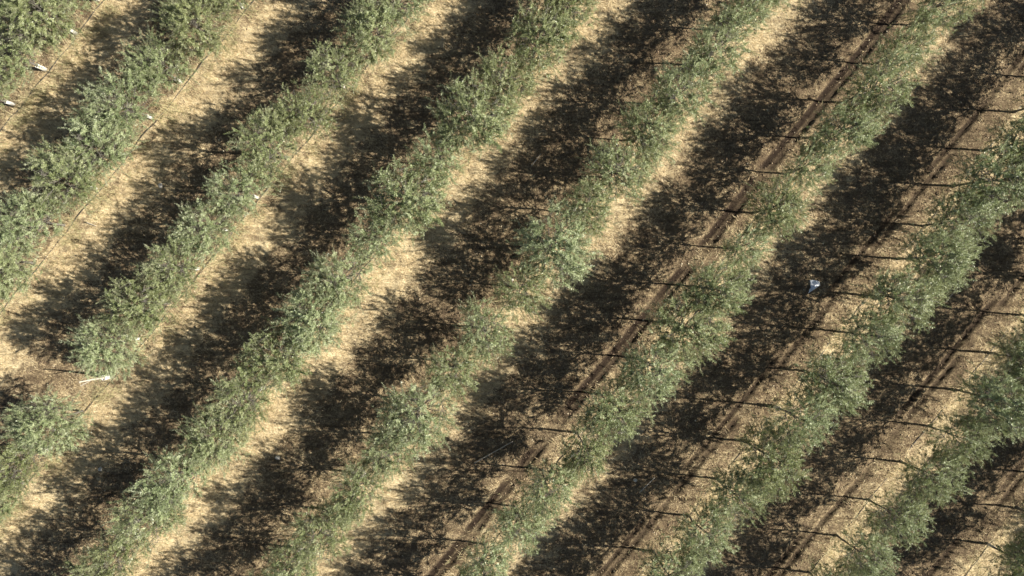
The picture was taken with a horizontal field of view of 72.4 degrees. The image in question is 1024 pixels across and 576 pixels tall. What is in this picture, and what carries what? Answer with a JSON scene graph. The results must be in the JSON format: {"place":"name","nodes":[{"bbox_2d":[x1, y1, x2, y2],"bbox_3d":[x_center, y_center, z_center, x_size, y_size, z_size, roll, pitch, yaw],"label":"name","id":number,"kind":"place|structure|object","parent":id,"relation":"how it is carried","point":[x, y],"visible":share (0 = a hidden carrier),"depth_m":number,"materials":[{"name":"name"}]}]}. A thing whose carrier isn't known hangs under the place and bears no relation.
{"place":"outdoors","nodes":[
{"label":"outdoors","id":0,"kind":"place"},
{"bbox_2d":[0,0,1023,575],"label":"ground","id":1,"kind":"structure","parent":0,"point":[956,330],"depth_m":21.50,"materials":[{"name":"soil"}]},
{"bbox_2d":[0,59,20,110],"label":"olive tree","id":2,"kind":"object","parent":1,"relation":"on","point":[6,101],"visible":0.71,"depth_m":20.07,"materials":[{"name":"green plant"}]},
{"bbox_2d":[0,463,39,527],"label":"olive tree","id":3,"kind":"object","parent":1,"relation":"on","point":[6,508],"visible":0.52,"depth_m":19.85,"materials":[{"name":"green plant"}]},
{"bbox_2d":[0,224,48,304],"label":"olive tree","id":4,"kind":"object","parent":1,"relation":"on","point":[8,280],"visible":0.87,"depth_m":19.78,"materials":[{"name":"green plant"}]},
{"bbox_2d":[0,3,51,98],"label":"olive tree","id":5,"kind":"object","parent":1,"relation":"on","point":[15,48],"visible":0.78,"depth_m":19.54,"materials":[{"name":"green plant"}]},
{"bbox_2d":[0,420,53,503],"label":"olive tree","id":6,"kind":"object","parent":1,"relation":"on","point":[5,459],"visible":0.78,"depth_m":19.39,"materials":[{"name":"green plant"}]},
{"bbox_2d":[0,186,67,264],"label":"olive tree","id":7,"kind":"object","parent":1,"relation":"on","point":[8,219],"visible":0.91,"depth_m":19.29,"materials":[{"name":"green plant"}]},
{"bbox_2d":[0,0,89,57],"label":"olive tree","id":8,"kind":"object","parent":1,"relation":"on","point":[20,12],"visible":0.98,"depth_m":19.38,"materials":[{"name":"green plant"}]},
{"bbox_2d":[0,385,96,461],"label":"olive tree","id":9,"kind":"object","parent":1,"relation":"on","point":[32,436],"visible":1,"depth_m":19.16,"materials":[{"name":"green plant"}]},
{"bbox_2d":[0,1,102,131],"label":"drip hose","id":10,"kind":"object","parent":1,"relation":"on","point":[50,69],"visible":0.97,"depth_m":21.41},
{"bbox_2d":[10,136,112,221],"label":"olive tree","id":11,"kind":"object","parent":1,"relation":"on","point":[71,191],"visible":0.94,"depth_m":19.30,"materials":[{"name":"green plant"}]},
{"bbox_2d":[34,0,103,15],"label":"olive tree","id":12,"kind":"object","parent":1,"relation":"on","point":[65,2],"visible":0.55,"depth_m":19.89,"materials":[{"name":"green plant"}]},
{"bbox_2d":[55,543,109,575],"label":"olive tree","id":13,"kind":"object","parent":1,"relation":"on","point":[78,566],"visible":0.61,"depth_m":19.57,"materials":[{"name":"green plant"}]},
{"bbox_2d":[37,100,148,191],"bbox_3d":[-11.830,-3.986,19.981,2.151,3.175,3.209,45,90,0],"label":"olive tree","id":14,"kind":"object","parent":1,"relation":"on","point":[117,154],"visible":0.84,"depth_m":19.53,"materials":[{"name":"green plant"}]},
{"bbox_2d":[79,375,112,385],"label":"dead tree","id":15,"kind":"object","parent":1,"relation":"on","point":[102,378],"visible":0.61,"depth_m":20.73,"materials":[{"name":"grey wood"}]},
{"bbox_2d":[59,304,149,382],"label":"olive tree","id":16,"kind":"object","parent":1,"relation":"on","point":[116,359],"visible":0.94,"depth_m":19.09,"materials":[{"name":"green plant"}]},
{"bbox_2d":[70,518,144,575],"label":"olive tree","id":17,"kind":"object","parent":1,"relation":"on","point":[98,552],"visible":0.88,"depth_m":19.38,"materials":[{"name":"green plant"}]},
{"bbox_2d":[70,65,160,148],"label":"olive tree","id":18,"kind":"object","parent":1,"relation":"on","point":[104,93],"visible":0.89,"depth_m":19.26,"materials":[{"name":"green plant"}]},
{"bbox_2d":[0,0,253,313],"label":"drip hose","id":19,"kind":"object","parent":1,"relation":"on","point":[128,155],"visible":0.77,"depth_m":21.42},
{"bbox_2d":[94,262,178,349],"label":"olive tree","id":20,"kind":"object","parent":1,"relation":"on","point":[143,317],"visible":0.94,"depth_m":19.11,"materials":[{"name":"green plant"}]},
{"bbox_2d":[99,473,194,571],"bbox_3d":[-10.059,6.340,19.814,2.084,3.438,2.527,41,90,0],"label":"olive tree","id":21,"kind":"object","parent":1,"relation":"on","point":[131,522],"visible":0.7,"depth_m":19.16,"materials":[{"name":"green plant"}]},
{"bbox_2d":[114,23,199,106],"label":"olive tree","id":22,"kind":"object","parent":1,"relation":"on","point":[154,57],"visible":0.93,"depth_m":19.42,"materials":[{"name":"green plant"}]},
{"bbox_2d":[134,225,204,309],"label":"olive tree","id":23,"kind":"object","parent":1,"relation":"on","point":[178,279],"visible":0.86,"depth_m":19.38,"materials":[{"name":"green plant"}]},
{"bbox_2d":[124,440,216,526],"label":"olive tree","id":24,"kind":"object","parent":1,"relation":"on","point":[161,487],"visible":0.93,"depth_m":18.85,"materials":[{"name":"green plant"}]},
{"bbox_2d":[147,0,237,65],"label":"olive tree","id":25,"kind":"object","parent":1,"relation":"on","point":[180,11],"visible":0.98,"depth_m":19.27,"materials":[{"name":"green plant"}]},
{"bbox_2d":[164,190,248,267],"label":"olive tree","id":26,"kind":"object","parent":1,"relation":"on","point":[197,229],"visible":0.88,"depth_m":19.48,"materials":[{"name":"green plant"}]},
{"bbox_2d":[170,398,258,478],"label":"olive tree","id":27,"kind":"object","parent":1,"relation":"on","point":[206,453],"visible":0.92,"depth_m":19.34,"materials":[{"name":"green plant"}]},
{"bbox_2d":[10,3,418,504],"bbox_3d":[-9.602,-0.416,21.432,0.098,0.105,26.196,39,90,0],"label":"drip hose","id":28,"kind":"object","parent":1,"relation":"on","point":[207,263],"visible":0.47,"depth_m":21.42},
{"bbox_2d":[194,0,264,28],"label":"olive tree","id":29,"kind":"object","parent":1,"relation":"on","point":[227,3],"visible":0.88,"depth_m":19.77,"materials":[{"name":"green plant"}]},
{"bbox_2d":[197,345,275,448],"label":"olive tree","id":30,"kind":"object","parent":1,"relation":"on","point":[232,389],"visible":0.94,"depth_m":19.03,"materials":[{"name":"green plant"}]},
{"bbox_2d":[198,159,281,224],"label":"olive tree","id":31,"kind":"object","parent":1,"relation":"on","point":[244,189],"visible":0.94,"depth_m":19.30,"materials":[{"name":"green plant"}]},
{"bbox_2d":[243,566,283,575],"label":"olive tree","id":32,"kind":"object","parent":1,"relation":"on","point":[252,573],"visible":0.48,"depth_m":20.06,"materials":[{"name":"green plant"}]},
{"bbox_2d":[224,103,304,193],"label":"olive tree","id":33,"kind":"object","parent":1,"relation":"on","point":[266,151],"visible":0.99,"depth_m":18.80,"materials":[{"name":"green plant"}]},
{"bbox_2d":[231,315,315,400],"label":"olive tree","id":34,"kind":"object","parent":1,"relation":"on","point":[273,363],"visible":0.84,"depth_m":19.22,"materials":[{"name":"green plant"}]},
{"bbox_2d":[261,534,322,575],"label":"olive tree","id":35,"kind":"object","parent":1,"relation":"on","point":[287,565],"visible":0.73,"depth_m":19.58,"materials":[{"name":"green plant"}]},
{"bbox_2d":[264,78,344,144],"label":"olive tree","id":36,"kind":"object","parent":1,"relation":"on","point":[305,107],"visible":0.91,"depth_m":19.42,"materials":[{"name":"green plant"}]},
{"bbox_2d":[265,273,363,363],"bbox_3d":[-5.542,0.808,19.928,2.431,3.193,3.108,40,90,0],"label":"olive tree","id":37,"kind":"object","parent":1,"relation":"on","point":[306,333],"visible":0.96,"depth_m":19.18,"materials":[{"name":"green plant"}]},
{"bbox_2d":[279,496,361,571],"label":"olive tree","id":38,"kind":"object","parent":1,"relation":"on","point":[320,522],"visible":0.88,"depth_m":19.24,"materials":[{"name":"green plant"}]},
{"bbox_2d":[297,36,369,113],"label":"olive tree","id":39,"kind":"object","parent":1,"relation":"on","point":[340,62],"visible":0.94,"depth_m":19.48,"materials":[{"name":"green plant"}]},
{"bbox_2d":[294,245,381,317],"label":"olive tree","id":40,"kind":"object","parent":1,"relation":"on","point":[322,271],"visible":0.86,"depth_m":19.34,"materials":[{"name":"green plant"}]},
{"bbox_2d":[323,454,390,530],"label":"olive tree","id":41,"kind":"object","parent":1,"relation":"on","point":[351,502],"visible":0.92,"depth_m":19.30,"materials":[{"name":"green plant"}]},
{"bbox_2d":[331,0,413,73],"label":"olive tree","id":42,"kind":"object","parent":1,"relation":"on","point":[364,24],"visible":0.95,"depth_m":19.30,"materials":[{"name":"green plant"}]},
{"bbox_2d":[342,201,406,270],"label":"olive tree","id":43,"kind":"object","parent":1,"relation":"on","point":[380,253],"visible":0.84,"depth_m":19.47,"materials":[{"name":"green plant"}]},
{"bbox_2d":[353,414,418,484],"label":"olive tree","id":44,"kind":"object","parent":1,"relation":"on","point":[369,451],"visible":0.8,"depth_m":19.60,"materials":[{"name":"green plant"}]},
{"bbox_2d":[362,0,436,38],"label":"olive tree","id":45,"kind":"object","parent":1,"relation":"on","point":[408,10],"visible":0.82,"depth_m":19.64,"materials":[{"name":"green plant"}]},
{"bbox_2d":[353,145,456,253],"bbox_3d":[-2.986,-2.439,19.726,2.695,3.656,3.026,22,90,0],"label":"olive tree","id":46,"kind":"object","parent":1,"relation":"on","point":[427,207],"visible":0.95,"depth_m":19.05,"materials":[{"name":"green plant"}]},
{"bbox_2d":[368,370,465,465],"bbox_3d":[-2.612,3.509,19.915,2.641,3.227,2.729,11,90,0],"label":"olive tree","id":47,"kind":"object","parent":1,"relation":"on","point":[414,416],"visible":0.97,"depth_m":19.29,"materials":[{"name":"green plant"}]},
{"bbox_2d":[405,122,470,188],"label":"olive tree","id":48,"kind":"object","parent":1,"relation":"on","point":[447,144],"visible":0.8,"depth_m":19.30,"materials":[{"name":"green plant"}]},
{"bbox_2d":[423,329,486,404],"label":"olive tree","id":49,"kind":"object","parent":1,"relation":"on","point":[448,367],"visible":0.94,"depth_m":19.79,"materials":[{"name":"green plant"}]},
{"bbox_2d":[450,557,478,575],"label":"olive tree","id":50,"kind":"object","parent":1,"relation":"on","point":[463,572],"visible":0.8,"depth_m":20.02,"materials":[{"name":"green plant"}]},
{"bbox_2d":[424,67,522,164],"bbox_3d":[-1.110,-4.724,19.664,2.677,3.800,2.787,40,90,0],"label":"olive tree","id":51,"kind":"object","parent":1,"relation":"on","point":[493,120],"visible":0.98,"depth_m":18.96,"materials":[{"name":"green plant"}]},
{"bbox_2d":[452,531,517,575],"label":"olive tree","id":52,"kind":"object","parent":1,"relation":"on","point":[483,554],"visible":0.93,"depth_m":19.38,"materials":[{"name":"green plant"}]},
{"bbox_2d":[452,291,518,369],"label":"olive tree","id":53,"kind":"object","parent":1,"relation":"on","point":[482,342],"visible":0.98,"depth_m":19.52,"materials":[{"name":"green plant"}]},
{"bbox_2d":[462,44,544,115],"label":"olive tree","id":54,"kind":"object","parent":1,"relation":"on","point":[501,77],"visible":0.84,"depth_m":19.52,"materials":[{"name":"green plant"}]},
{"bbox_2d":[0,0,1023,575],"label":"weeds","id":55,"kind":"object","parent":1,"relation":"on","point":[98,394],"visible":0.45,"depth_m":21.41,"materials":[{"name":"green plant"}]},
{"bbox_2d":[486,494,555,559],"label":"olive tree","id":56,"kind":"object","parent":1,"relation":"on","point":[511,515],"visible":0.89,"depth_m":19.47,"materials":[{"name":"green plant"}]},
{"bbox_2d":[488,255,555,324],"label":"olive tree","id":57,"kind":"object","parent":1,"relation":"on","point":[526,285],"visible":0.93,"depth_m":19.76,"materials":[{"name":"green plant"}]},
{"bbox_2d":[498,0,577,90],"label":"olive tree","id":58,"kind":"object","parent":1,"relation":"on","point":[552,36],"visible":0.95,"depth_m":19.35,"materials":[{"name":"green plant"}]},
{"bbox_2d":[513,453,582,529],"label":"olive tree","id":59,"kind":"object","parent":1,"relation":"on","point":[537,488],"visible":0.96,"depth_m":19.08,"materials":[{"name":"green plant"}]},
{"bbox_2d":[506,192,605,295],"bbox_3d":[1.249,-1.249,19.882,2.933,3.286,3.020,7,90,0],"label":"olive tree","id":60,"kind":"object","parent":1,"relation":"on","point":[561,260],"visible":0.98,"depth_m":19.13,"materials":[{"name":"green plant"}]},
{"bbox_2d":[536,0,601,48],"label":"olive tree","id":61,"kind":"object","parent":1,"relation":"on","point":[575,10],"visible":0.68,"depth_m":19.64,"materials":[{"name":"green plant"}]},
{"bbox_2d":[551,408,616,490],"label":"olive tree","id":62,"kind":"object","parent":1,"relation":"on","point":[583,459],"visible":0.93,"depth_m":19.30,"materials":[{"name":"green plant"}]},
{"bbox_2d":[558,174,621,241],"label":"olive tree","id":63,"kind":"object","parent":1,"relation":"on","point":[587,216],"visible":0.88,"depth_m":19.21,"materials":[{"name":"green plant"}]},
{"bbox_2d":[570,369,656,446],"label":"olive tree","id":64,"kind":"object","parent":1,"relation":"on","point":[629,413],"visible":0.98,"depth_m":18.95,"materials":[{"name":"green plant"}]},
{"bbox_2d":[574,133,662,210],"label":"olive tree","id":65,"kind":"object","parent":1,"relation":"on","point":[610,156],"visible":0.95,"depth_m":19.45,"materials":[{"name":"green plant"}]},
{"bbox_2d":[606,332,695,409],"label":"olive tree","id":66,"kind":"object","parent":1,"relation":"on","point":[637,379],"visible":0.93,"depth_m":19.05,"materials":[{"name":"green plant"}]},
{"bbox_2d":[610,94,696,172],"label":"olive tree","id":67,"kind":"object","parent":1,"relation":"on","point":[652,142],"visible":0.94,"depth_m":19.39,"materials":[{"name":"green plant"}]},
{"bbox_2d":[630,533,706,575],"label":"olive tree","id":68,"kind":"object","parent":1,"relation":"on","point":[686,567],"visible":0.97,"depth_m":19.55,"materials":[{"name":"green plant"}]},
{"bbox_2d":[637,47,721,136],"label":"olive tree","id":69,"kind":"object","parent":1,"relation":"on","point":[672,95],"visible":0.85,"depth_m":19.31,"materials":[{"name":"green plant"}]},
{"bbox_2d":[638,279,737,379],"bbox_3d":[4.830,1.145,19.813,2.662,3.462,2.855,1,90,0],"label":"olive tree","id":70,"kind":"object","parent":1,"relation":"on","point":[706,338],"visible":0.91,"depth_m":19.16,"materials":[{"name":"green plant"}]},
{"bbox_2d":[670,492,739,574],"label":"olive tree","id":71,"kind":"object","parent":1,"relation":"on","point":[711,542],"visible":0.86,"depth_m":19.62,"materials":[{"name":"green plant"}]},
{"bbox_2d":[673,247,756,323],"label":"olive tree","id":72,"kind":"object","parent":1,"relation":"on","point":[733,286],"visible":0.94,"depth_m":19.10,"materials":[{"name":"green plant"}]},
{"bbox_2d":[674,0,758,93],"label":"olive tree","id":73,"kind":"object","parent":1,"relation":"on","point":[708,49],"visible":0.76,"depth_m":19.24,"materials":[{"name":"green plant"}]},
{"bbox_2d":[695,460,774,533],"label":"olive tree","id":74,"kind":"object","parent":1,"relation":"on","point":[751,497],"visible":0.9,"depth_m":19.60,"materials":[{"name":"green plant"}]},
{"bbox_2d":[704,0,782,45],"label":"olive tree","id":75,"kind":"object","parent":1,"relation":"on","point":[762,9],"visible":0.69,"depth_m":19.39,"materials":[{"name":"green plant"}]},
{"bbox_2d":[718,215,776,273],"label":"olive tree","id":76,"kind":"object","parent":1,"relation":"on","point":[737,247],"visible":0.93,"depth_m":19.65,"materials":[{"name":"green plant"}]},
{"bbox_2d":[729,411,811,504],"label":"olive tree","id":77,"kind":"object","parent":1,"relation":"on","point":[777,478],"visible":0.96,"depth_m":18.96,"materials":[{"name":"green plant"}]},
{"bbox_2d":[737,169,813,251],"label":"olive tree","id":78,"kind":"object","parent":1,"relation":"on","point":[780,204],"visible":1,"depth_m":19.39,"materials":[{"name":"green plant"}]},
{"bbox_2d":[754,0,800,18],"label":"olive tree","id":79,"kind":"object","parent":1,"relation":"on","point":[776,2],"visible":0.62,"depth_m":19.71,"materials":[{"name":"green plant"}]},
{"bbox_2d":[758,383,839,458],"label":"olive tree","id":80,"kind":"object","parent":1,"relation":"on","point":[810,424],"visible":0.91,"depth_m":19.17,"materials":[{"name":"green plant"}]},
{"bbox_2d":[780,129,843,198],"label":"olive tree","id":81,"kind":"object","parent":1,"relation":"on","point":[802,169],"visible":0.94,"depth_m":19.71,"materials":[{"name":"green plant"}]},
{"bbox_2d":[808,280,819,292],"bbox_3d":[9.251,-0.037,21.429,0.369,0.069,0.418,0,90,0],"label":"plastic sheet","id":82,"kind":"object","parent":1,"relation":"on","point":[814,284],"visible":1,"depth_m":21.42,"materials":[{"name":"white plastic"}]},
{"bbox_2d":[783,339,874,418],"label":"olive tree","id":83,"kind":"object","parent":1,"relation":"on","point":[846,385],"visible":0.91,"depth_m":19.52,"materials":[{"name":"green plant"}]},
{"bbox_2d":[640,106,1020,574],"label":"drip hose","id":84,"kind":"object","parent":1,"relation":"on","point":[800,377],"visible":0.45,"depth_m":21.43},
{"bbox_2d":[808,551,862,575],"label":"olive tree","id":85,"kind":"object","parent":1,"relation":"on","point":[831,573],"visible":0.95,"depth_m":20.12,"materials":[{"name":"green plant"}]},
{"bbox_2d":[794,86,890,169],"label":"olive tree","id":86,"kind":"object","parent":1,"relation":"on","point":[857,132],"visible":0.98,"depth_m":19.38,"materials":[{"name":"green plant"}]},
{"bbox_2d":[830,520,900,575],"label":"olive tree","id":87,"kind":"object","parent":1,"relation":"on","point":[874,566],"visible":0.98,"depth_m":19.57,"materials":[{"name":"green plant"}]},
{"bbox_2d":[824,301,910,370],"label":"olive tree","id":88,"kind":"object","parent":1,"relation":"on","point":[883,334],"visible":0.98,"depth_m":19.59,"materials":[{"name":"green plant"}]},
{"bbox_2d":[835,41,926,127],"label":"olive tree","id":89,"kind":"object","parent":1,"relation":"on","point":[880,75],"visible":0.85,"depth_m":19.20,"materials":[{"name":"green plant"}]},
{"bbox_2d":[857,485,936,552],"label":"olive tree","id":90,"kind":"object","parent":1,"relation":"on","point":[911,525],"visible":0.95,"depth_m":19.62,"materials":[{"name":"green plant"}]},
{"bbox_2d":[848,264,957,339],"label":"olive tree","id":91,"kind":"object","parent":1,"relation":"on","point":[879,292],"visible":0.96,"depth_m":19.25,"materials":[{"name":"green plant"}]},
{"bbox_2d":[870,15,943,79],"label":"olive tree","id":92,"kind":"object","parent":1,"relation":"on","point":[917,39],"visible":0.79,"depth_m":19.60,"materials":[{"name":"green plant"}]},
{"bbox_2d":[808,331,1006,575],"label":"drip hose","id":93,"kind":"object","parent":1,"relation":"on","point":[909,449],"visible":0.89,"depth_m":21.44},
{"bbox_2d":[892,439,974,514],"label":"olive tree","id":94,"kind":"object","parent":1,"relation":"on","point":[942,487],"visible":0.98,"depth_m":19.68,"materials":[{"name":"green plant"}]},
{"bbox_2d":[892,222,988,296],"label":"olive tree","id":95,"kind":"object","parent":1,"relation":"on","point":[957,266],"visible":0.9,"depth_m":19.24,"materials":[{"name":"green plant"}]},
{"bbox_2d":[897,0,984,43],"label":"olive tree","id":96,"kind":"object","parent":1,"relation":"on","point":[925,11],"visible":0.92,"depth_m":19.68,"materials":[{"name":"green plant"}]},
{"bbox_2d":[909,179,1010,256],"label":"olive tree","id":97,"kind":"object","parent":1,"relation":"on","point":[958,212],"visible":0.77,"depth_m":19.69,"materials":[{"name":"green plant"}]},
{"bbox_2d":[921,406,1000,471],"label":"olive tree","id":98,"kind":"object","parent":1,"relation":"on","point":[973,443],"visible":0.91,"depth_m":19.57,"materials":[{"name":"green plant"}]},
{"bbox_2d":[938,128,1023,228],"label":"olive tree","id":99,"kind":"object","parent":1,"relation":"on","point":[1010,177],"visible":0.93,"depth_m":19.38,"materials":[{"name":"green plant"}]},
{"bbox_2d":[951,358,1023,447],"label":"olive tree","id":100,"kind":"object","parent":1,"relation":"on","point":[1015,419],"visible":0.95,"depth_m":19.32,"materials":[{"name":"green plant"}]},
{"bbox_2d":[979,525,1023,575],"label":"olive tree","id":101,"kind":"object","parent":1,"relation":"on","point":[1015,554],"visible":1,"depth_m":20.06,"materials":[{"name":"green plant"}]},
{"bbox_2d":[979,108,1023,173],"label":"olive tree","id":102,"kind":"object","parent":1,"relation":"on","point":[1016,128],"visible":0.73,"depth_m":19.62,"materials":[{"name":"green plant"}]},
{"bbox_2d":[982,316,1023,406],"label":"olive tree","id":103,"kind":"object","parent":1,"relation":"on","point":[1016,351],"visible":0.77,"depth_m":20.00,"materials":[{"name":"green plant"}]},
{"bbox_2d":[1006,77,1023,124],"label":"olive tree","id":104,"kind":"object","parent":1,"relation":"on","point":[1016,111],"visible":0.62,"depth_m":20.37,"materials":[{"name":"green plant"}]},
{"bbox_2d":[1014,305,1023,332],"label":"olive tree","id":105,"kind":"object","parent":1,"relation":"on","point":[1020,314],"visible":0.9,"depth_m":20.76,"materials":[{"name":"green plant"}]},
{"bbox_2d":[1014,501,1023,552],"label":"olive tree","id":106,"kind":"object","parent":1,"relation":"on","point":[1019,508],"visible":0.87,"depth_m":20.37,"materials":[{"name":"green plant"}]},
{"bbox_2d":[0,0,1023,575],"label":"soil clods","id":107,"kind":"object","parent":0,"point":[598,302],"visible":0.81,"depth_m":21.49,"materials":[{"name":"brown soil"}]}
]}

